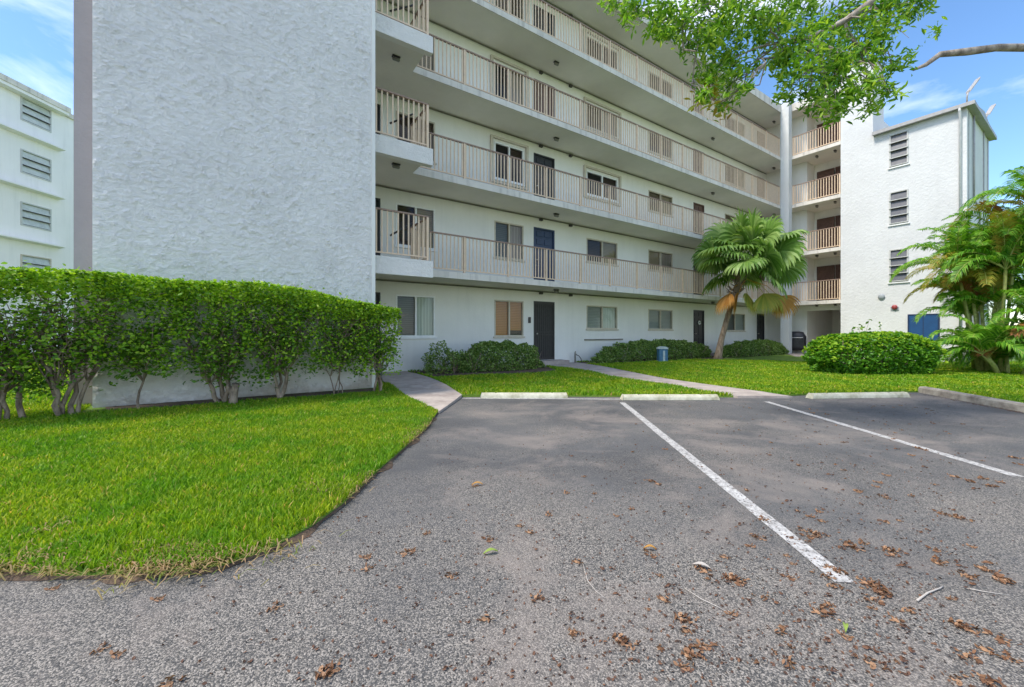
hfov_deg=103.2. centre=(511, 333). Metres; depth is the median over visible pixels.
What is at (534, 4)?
door
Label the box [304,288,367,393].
hedge shrub
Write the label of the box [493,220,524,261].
window
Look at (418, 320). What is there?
window
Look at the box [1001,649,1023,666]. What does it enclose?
fallen bract cluster
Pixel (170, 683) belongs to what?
fallen bract cluster
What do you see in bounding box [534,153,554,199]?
door
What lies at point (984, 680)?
fallen bract cluster
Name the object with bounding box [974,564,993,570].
fallen bract cluster
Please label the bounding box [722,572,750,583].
fallen bract cluster
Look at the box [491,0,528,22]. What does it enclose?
window
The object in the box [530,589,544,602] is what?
fallen bract cluster
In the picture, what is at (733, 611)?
fallen bract cluster
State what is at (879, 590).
fallen bract cluster
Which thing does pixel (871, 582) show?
fallen bract cluster
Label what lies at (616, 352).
hedge
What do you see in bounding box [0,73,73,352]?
apartment building
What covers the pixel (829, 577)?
fallen bract cluster
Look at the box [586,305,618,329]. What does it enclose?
window
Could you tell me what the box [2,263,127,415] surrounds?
hedge shrub
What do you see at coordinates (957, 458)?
parking line
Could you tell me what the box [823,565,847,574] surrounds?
fallen bract cluster
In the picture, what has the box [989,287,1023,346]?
feather palm
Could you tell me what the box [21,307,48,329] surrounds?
louvre window
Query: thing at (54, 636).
parking lot
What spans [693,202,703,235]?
door
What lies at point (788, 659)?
fallen bract cluster
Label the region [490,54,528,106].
window
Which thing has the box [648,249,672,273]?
window
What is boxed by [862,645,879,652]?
fallen pod
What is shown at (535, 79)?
door
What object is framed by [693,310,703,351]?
door
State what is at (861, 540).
fallen bract cluster
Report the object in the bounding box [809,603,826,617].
fallen bract cluster
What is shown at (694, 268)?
door
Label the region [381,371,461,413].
walkway
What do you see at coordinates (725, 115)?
window
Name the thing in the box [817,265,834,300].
door
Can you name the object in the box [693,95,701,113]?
door
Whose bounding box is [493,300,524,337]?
window
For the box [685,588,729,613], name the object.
twig
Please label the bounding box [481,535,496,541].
fallen bract cluster
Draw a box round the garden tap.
[574,351,581,362]
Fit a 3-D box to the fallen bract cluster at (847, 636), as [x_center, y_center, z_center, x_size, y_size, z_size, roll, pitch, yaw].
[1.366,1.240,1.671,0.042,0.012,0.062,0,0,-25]
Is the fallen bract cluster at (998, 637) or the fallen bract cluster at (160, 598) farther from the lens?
the fallen bract cluster at (160, 598)
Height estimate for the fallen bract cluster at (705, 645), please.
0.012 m
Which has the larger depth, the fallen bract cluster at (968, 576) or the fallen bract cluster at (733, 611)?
the fallen bract cluster at (968, 576)
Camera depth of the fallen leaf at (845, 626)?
1.70 m
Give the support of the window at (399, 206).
in the apartment building at (554, 182)
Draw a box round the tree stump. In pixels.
[224,383,239,403]
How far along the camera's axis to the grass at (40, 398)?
7.04 m
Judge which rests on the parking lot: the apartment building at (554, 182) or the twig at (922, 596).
the twig at (922, 596)
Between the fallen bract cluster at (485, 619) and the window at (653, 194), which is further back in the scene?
the window at (653, 194)
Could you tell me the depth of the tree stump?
6.57 m
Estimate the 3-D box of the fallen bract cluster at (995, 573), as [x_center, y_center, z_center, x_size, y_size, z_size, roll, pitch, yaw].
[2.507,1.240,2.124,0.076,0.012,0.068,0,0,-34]
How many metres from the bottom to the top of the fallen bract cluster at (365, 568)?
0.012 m
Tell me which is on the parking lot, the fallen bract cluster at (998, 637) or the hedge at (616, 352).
the fallen bract cluster at (998, 637)
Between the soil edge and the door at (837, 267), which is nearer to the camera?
the soil edge
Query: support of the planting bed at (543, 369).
on the lawn at (787, 357)
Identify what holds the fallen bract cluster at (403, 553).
on the parking lot
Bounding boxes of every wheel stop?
[480,392,567,397]
[620,394,719,399]
[805,391,910,398]
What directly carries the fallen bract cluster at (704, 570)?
on the parking lot
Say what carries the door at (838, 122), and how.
in the apartment building at (554, 182)
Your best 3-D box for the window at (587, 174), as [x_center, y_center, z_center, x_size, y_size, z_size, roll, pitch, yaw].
[3.649,-5.945,16.431,2.107,1.250,0.175,0,0,-34]
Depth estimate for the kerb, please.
7.29 m
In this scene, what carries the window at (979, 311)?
in the apartment building at (554, 182)
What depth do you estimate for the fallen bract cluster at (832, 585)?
2.00 m
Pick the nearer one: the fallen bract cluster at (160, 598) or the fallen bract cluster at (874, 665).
the fallen bract cluster at (874, 665)
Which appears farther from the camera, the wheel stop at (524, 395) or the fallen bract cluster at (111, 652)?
the wheel stop at (524, 395)
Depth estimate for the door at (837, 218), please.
22.01 m
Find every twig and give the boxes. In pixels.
[583,564,604,597]
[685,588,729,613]
[916,586,943,601]
[965,587,1007,594]
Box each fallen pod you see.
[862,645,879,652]
[899,655,906,661]
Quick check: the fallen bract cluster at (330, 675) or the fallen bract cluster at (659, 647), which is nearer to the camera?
the fallen bract cluster at (330, 675)
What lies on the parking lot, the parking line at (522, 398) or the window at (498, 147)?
the parking line at (522, 398)
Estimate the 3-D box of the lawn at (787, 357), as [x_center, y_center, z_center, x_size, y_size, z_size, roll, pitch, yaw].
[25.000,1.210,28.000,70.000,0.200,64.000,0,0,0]
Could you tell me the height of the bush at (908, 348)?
2.014 m
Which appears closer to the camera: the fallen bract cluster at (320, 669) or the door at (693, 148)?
the fallen bract cluster at (320, 669)
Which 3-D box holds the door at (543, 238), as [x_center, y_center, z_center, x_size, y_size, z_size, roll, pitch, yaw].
[1.169,-2.750,14.757,0.963,2.120,0.165,0,0,-34]
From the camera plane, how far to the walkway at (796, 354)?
21.21 m
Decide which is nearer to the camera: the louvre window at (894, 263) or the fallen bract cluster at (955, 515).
the fallen bract cluster at (955, 515)
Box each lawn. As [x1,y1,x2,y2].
[0,380,437,575]
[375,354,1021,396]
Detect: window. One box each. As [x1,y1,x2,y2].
[21,96,51,132]
[21,149,51,181]
[21,201,51,231]
[21,254,51,271]
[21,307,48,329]
[394,203,436,251]
[395,294,436,338]
[396,111,436,164]
[419,38,433,70]
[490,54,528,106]
[490,134,528,190]
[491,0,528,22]
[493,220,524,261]
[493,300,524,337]
[583,29,620,71]
[583,96,620,142]
[583,165,620,205]
[586,238,618,266]
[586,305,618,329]
[648,70,672,98]
[648,131,672,160]
[648,190,672,217]
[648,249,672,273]
[648,309,673,330]
[724,164,743,189]
[725,115,743,136]
[725,213,736,224]
[725,313,745,331]
[888,130,909,169]
[888,189,909,226]
[888,248,909,283]
[972,311,980,324]
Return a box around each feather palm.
[888,193,1023,371]
[902,257,1023,369]
[928,314,1023,373]
[953,166,1023,273]
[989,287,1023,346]
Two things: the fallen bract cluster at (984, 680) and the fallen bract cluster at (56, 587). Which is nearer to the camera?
the fallen bract cluster at (984, 680)
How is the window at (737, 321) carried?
in the apartment building at (554, 182)
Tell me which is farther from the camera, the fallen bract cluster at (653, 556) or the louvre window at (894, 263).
the louvre window at (894, 263)
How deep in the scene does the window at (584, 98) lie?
16.40 m
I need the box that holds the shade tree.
[596,0,1023,130]
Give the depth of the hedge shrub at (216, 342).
6.40 m
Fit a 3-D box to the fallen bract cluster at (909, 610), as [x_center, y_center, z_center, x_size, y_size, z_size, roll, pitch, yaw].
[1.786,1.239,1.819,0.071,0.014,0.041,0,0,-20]
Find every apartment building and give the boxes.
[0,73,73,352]
[74,0,996,407]
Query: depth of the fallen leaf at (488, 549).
2.30 m
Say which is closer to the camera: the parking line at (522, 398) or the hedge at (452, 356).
the parking line at (522, 398)
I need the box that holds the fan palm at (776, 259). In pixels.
[691,206,808,359]
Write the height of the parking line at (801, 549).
0.001 m
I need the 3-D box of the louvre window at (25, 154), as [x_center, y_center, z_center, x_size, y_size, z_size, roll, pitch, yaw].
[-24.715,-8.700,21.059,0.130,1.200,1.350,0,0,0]
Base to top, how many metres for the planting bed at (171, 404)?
0.029 m
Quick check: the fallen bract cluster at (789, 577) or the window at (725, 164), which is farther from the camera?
the window at (725, 164)
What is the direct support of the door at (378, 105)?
in the apartment building at (554, 182)
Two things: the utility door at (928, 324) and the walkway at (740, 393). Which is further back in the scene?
the utility door at (928, 324)
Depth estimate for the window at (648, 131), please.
18.59 m
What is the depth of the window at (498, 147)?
13.93 m
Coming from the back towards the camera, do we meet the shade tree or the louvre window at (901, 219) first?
the louvre window at (901, 219)
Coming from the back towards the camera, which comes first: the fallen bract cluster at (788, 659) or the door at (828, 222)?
the door at (828, 222)
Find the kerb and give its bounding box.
[918,386,1023,412]
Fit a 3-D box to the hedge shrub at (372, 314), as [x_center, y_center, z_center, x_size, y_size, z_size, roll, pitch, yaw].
[-2.725,0.257,8.047,1.108,1.878,1.192,0,0,-34]
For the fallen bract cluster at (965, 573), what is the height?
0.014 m
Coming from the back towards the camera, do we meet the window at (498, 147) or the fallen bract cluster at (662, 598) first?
the window at (498, 147)
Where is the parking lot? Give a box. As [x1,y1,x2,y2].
[0,392,1023,686]
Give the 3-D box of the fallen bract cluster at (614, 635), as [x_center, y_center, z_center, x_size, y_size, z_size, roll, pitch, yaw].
[0.450,1.239,1.639,0.113,0.015,0.060,0,0,38]
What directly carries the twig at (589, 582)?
on the parking lot
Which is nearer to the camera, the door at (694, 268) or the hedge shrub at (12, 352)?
the hedge shrub at (12, 352)
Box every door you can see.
[375,104,379,134]
[375,198,379,254]
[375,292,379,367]
[534,4,554,36]
[534,79,554,117]
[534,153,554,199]
[534,227,554,280]
[534,301,554,359]
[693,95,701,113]
[693,148,702,173]
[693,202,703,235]
[693,257,703,294]
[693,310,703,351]
[757,314,763,339]
[817,119,834,147]
[817,168,834,198]
[817,216,834,249]
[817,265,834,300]
[835,122,838,141]
[835,166,840,194]
[835,215,840,246]
[835,264,840,299]
[908,313,939,340]
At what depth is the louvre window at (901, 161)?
18.53 m
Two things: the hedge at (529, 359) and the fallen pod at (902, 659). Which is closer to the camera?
the fallen pod at (902, 659)
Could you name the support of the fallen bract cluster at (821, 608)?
on the parking lot
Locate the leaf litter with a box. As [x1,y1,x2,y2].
[115,394,1023,686]
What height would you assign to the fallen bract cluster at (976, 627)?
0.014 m
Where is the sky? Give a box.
[0,0,1023,325]
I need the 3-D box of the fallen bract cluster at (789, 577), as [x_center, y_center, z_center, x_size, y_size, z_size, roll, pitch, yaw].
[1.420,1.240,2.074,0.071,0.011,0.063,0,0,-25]
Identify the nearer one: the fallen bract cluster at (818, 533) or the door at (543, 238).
the fallen bract cluster at (818, 533)
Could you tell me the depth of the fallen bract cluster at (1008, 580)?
2.04 m
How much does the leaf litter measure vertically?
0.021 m
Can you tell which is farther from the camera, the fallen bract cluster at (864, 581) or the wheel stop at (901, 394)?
the wheel stop at (901, 394)
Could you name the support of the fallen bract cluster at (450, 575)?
on the parking lot
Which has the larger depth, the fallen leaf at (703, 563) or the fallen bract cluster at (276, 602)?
the fallen leaf at (703, 563)
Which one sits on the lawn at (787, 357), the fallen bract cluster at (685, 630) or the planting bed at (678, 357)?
the planting bed at (678, 357)
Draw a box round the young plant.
[852,319,881,331]
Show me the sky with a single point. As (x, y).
(37, 36)
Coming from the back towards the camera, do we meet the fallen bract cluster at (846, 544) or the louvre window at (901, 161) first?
the louvre window at (901, 161)
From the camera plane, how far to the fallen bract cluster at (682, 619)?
1.76 m
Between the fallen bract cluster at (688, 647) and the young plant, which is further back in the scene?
the young plant
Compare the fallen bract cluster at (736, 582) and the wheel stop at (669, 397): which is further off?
the wheel stop at (669, 397)
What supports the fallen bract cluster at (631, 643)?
on the parking lot
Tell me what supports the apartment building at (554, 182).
on the lawn at (787, 357)
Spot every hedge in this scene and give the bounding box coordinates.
[420,340,473,374]
[451,339,546,372]
[590,338,711,362]
[714,339,788,357]
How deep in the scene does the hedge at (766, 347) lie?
19.84 m
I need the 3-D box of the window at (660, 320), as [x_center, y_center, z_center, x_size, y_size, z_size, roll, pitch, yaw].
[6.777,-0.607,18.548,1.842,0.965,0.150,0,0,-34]
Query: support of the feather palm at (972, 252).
on the lawn at (787, 357)
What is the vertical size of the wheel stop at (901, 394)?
0.110 m
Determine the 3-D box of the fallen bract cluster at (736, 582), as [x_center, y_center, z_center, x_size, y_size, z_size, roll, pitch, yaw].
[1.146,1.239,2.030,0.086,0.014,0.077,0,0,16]
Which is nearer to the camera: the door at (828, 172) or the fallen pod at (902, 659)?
the fallen pod at (902, 659)
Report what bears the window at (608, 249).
in the apartment building at (554, 182)
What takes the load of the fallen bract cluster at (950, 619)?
on the parking lot
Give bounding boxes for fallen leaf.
[483,548,497,553]
[692,562,710,568]
[843,622,847,632]
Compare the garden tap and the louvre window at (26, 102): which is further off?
the louvre window at (26, 102)
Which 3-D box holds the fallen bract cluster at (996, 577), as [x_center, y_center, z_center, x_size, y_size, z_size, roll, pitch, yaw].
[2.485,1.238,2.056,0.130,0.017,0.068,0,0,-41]
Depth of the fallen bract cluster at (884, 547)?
2.33 m
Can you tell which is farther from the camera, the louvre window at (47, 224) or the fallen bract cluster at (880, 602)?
the louvre window at (47, 224)
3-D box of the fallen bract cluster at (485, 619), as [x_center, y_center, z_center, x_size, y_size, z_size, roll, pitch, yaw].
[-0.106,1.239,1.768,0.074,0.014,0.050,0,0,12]
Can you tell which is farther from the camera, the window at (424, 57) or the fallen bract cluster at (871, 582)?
the window at (424, 57)
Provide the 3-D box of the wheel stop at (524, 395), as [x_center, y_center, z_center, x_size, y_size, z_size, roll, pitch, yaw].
[0.232,1.202,7.894,1.713,0.110,0.189,0,0,0]
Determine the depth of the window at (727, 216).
21.95 m
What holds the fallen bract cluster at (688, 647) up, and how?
on the parking lot
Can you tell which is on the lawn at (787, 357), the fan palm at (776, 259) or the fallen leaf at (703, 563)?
the fan palm at (776, 259)
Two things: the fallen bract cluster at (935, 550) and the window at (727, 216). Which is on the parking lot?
the fallen bract cluster at (935, 550)
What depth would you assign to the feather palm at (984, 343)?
12.11 m
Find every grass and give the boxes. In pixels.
[0,356,72,408]
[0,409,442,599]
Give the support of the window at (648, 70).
in the apartment building at (554, 182)
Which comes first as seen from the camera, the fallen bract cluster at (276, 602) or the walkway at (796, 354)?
the fallen bract cluster at (276, 602)
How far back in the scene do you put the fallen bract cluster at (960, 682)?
1.45 m
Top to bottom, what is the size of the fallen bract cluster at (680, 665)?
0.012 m
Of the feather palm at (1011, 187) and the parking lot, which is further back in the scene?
the feather palm at (1011, 187)
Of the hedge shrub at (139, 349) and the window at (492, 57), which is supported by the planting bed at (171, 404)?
the hedge shrub at (139, 349)
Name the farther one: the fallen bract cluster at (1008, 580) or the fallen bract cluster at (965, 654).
the fallen bract cluster at (1008, 580)
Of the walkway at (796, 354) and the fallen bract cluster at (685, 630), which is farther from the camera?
the walkway at (796, 354)
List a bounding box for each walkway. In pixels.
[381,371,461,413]
[545,362,791,397]
[788,353,803,356]
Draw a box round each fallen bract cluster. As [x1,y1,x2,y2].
[44,584,60,589]
[89,641,110,655]
[109,649,126,657]
[150,594,165,601]
[158,674,187,686]
[266,600,283,612]
[314,657,342,684]
[319,659,339,681]
[359,553,371,558]
[361,562,372,571]
[395,549,412,556]
[440,571,458,578]
[478,614,494,622]
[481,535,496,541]
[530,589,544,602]
[567,627,576,636]
[607,632,636,648]
[617,638,640,649]
[644,552,659,558]
[657,594,670,602]
[657,644,662,652]
[673,612,699,624]
[673,661,689,671]
[680,639,703,665]
[681,625,695,633]
[681,650,692,660]
[696,638,712,650]
[697,564,713,575]
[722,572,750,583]
[724,609,737,616]
[730,574,751,586]
[780,573,798,580]
[782,655,796,669]
[799,533,818,538]
[806,529,829,536]
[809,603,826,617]
[813,602,840,621]
[820,572,836,579]
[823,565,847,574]
[826,583,837,587]
[836,629,853,640]
[839,539,857,550]
[854,653,890,669]
[855,576,894,590]
[857,576,873,586]
[858,538,870,546]
[860,584,893,597]
[863,594,884,604]
[881,545,901,552]
[887,611,905,626]
[901,607,915,613]
[925,545,947,552]
[930,554,949,565]
[939,670,975,686]
[943,617,987,634]
[948,514,972,521]
[951,569,980,577]
[954,621,978,633]
[955,648,982,663]
[961,574,976,579]
[962,670,1011,686]
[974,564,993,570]
[974,643,1001,656]
[980,567,1000,574]
[982,628,1021,644]
[992,571,1011,585]
[999,574,1015,584]
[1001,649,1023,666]
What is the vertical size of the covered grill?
1.240 m
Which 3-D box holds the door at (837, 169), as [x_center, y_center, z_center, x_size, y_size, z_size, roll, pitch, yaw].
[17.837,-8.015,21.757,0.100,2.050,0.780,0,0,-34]
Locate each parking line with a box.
[464,398,580,398]
[620,402,855,582]
[763,401,1023,476]
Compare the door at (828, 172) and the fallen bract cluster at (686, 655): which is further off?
the door at (828, 172)
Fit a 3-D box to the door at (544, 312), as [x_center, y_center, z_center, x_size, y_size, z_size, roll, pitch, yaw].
[1.169,-0.100,14.757,0.963,2.120,0.165,0,0,-34]
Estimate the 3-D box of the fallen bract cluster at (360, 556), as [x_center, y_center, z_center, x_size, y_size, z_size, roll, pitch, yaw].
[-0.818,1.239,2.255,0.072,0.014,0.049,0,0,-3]
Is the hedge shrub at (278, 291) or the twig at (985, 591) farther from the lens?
the hedge shrub at (278, 291)
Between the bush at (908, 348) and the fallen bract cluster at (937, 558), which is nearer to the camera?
the fallen bract cluster at (937, 558)
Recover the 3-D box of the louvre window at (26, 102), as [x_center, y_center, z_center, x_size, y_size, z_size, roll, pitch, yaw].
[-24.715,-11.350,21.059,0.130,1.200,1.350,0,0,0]
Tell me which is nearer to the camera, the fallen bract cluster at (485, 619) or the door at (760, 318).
the fallen bract cluster at (485, 619)
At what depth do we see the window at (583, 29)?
16.40 m
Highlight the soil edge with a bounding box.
[0,413,437,584]
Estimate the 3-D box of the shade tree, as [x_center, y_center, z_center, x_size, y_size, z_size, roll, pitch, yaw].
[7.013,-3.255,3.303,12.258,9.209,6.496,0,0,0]
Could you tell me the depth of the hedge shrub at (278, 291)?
6.93 m
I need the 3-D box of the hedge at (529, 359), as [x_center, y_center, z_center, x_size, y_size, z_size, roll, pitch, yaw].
[-0.329,0.671,12.400,3.293,0.993,1.175,0,0,-34]
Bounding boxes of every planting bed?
[103,388,374,409]
[410,365,554,376]
[582,353,765,363]
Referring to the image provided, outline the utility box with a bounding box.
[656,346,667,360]
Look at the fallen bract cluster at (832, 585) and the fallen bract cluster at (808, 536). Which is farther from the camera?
the fallen bract cluster at (808, 536)
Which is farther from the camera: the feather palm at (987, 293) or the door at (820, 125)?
the door at (820, 125)
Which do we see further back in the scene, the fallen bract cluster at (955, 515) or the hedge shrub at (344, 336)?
the hedge shrub at (344, 336)
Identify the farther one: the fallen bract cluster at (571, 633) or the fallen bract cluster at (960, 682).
the fallen bract cluster at (571, 633)
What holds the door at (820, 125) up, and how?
in the apartment building at (554, 182)
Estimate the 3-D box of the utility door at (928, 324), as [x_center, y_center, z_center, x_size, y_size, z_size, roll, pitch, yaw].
[18.091,0.070,17.839,0.059,1.860,1.000,0,0,-34]
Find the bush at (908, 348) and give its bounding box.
[801,330,950,374]
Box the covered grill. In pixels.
[792,331,805,350]
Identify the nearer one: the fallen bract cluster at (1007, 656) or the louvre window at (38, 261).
the fallen bract cluster at (1007, 656)
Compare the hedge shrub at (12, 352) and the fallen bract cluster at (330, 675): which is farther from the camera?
the hedge shrub at (12, 352)
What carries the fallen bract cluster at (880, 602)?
on the parking lot
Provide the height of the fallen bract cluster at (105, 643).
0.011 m
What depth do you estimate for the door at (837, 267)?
22.01 m
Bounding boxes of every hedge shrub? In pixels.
[0,260,66,418]
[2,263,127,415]
[88,270,191,408]
[162,275,257,402]
[236,277,323,398]
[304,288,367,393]
[347,297,403,390]
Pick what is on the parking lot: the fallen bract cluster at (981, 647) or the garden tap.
the fallen bract cluster at (981, 647)
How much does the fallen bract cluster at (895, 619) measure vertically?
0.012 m

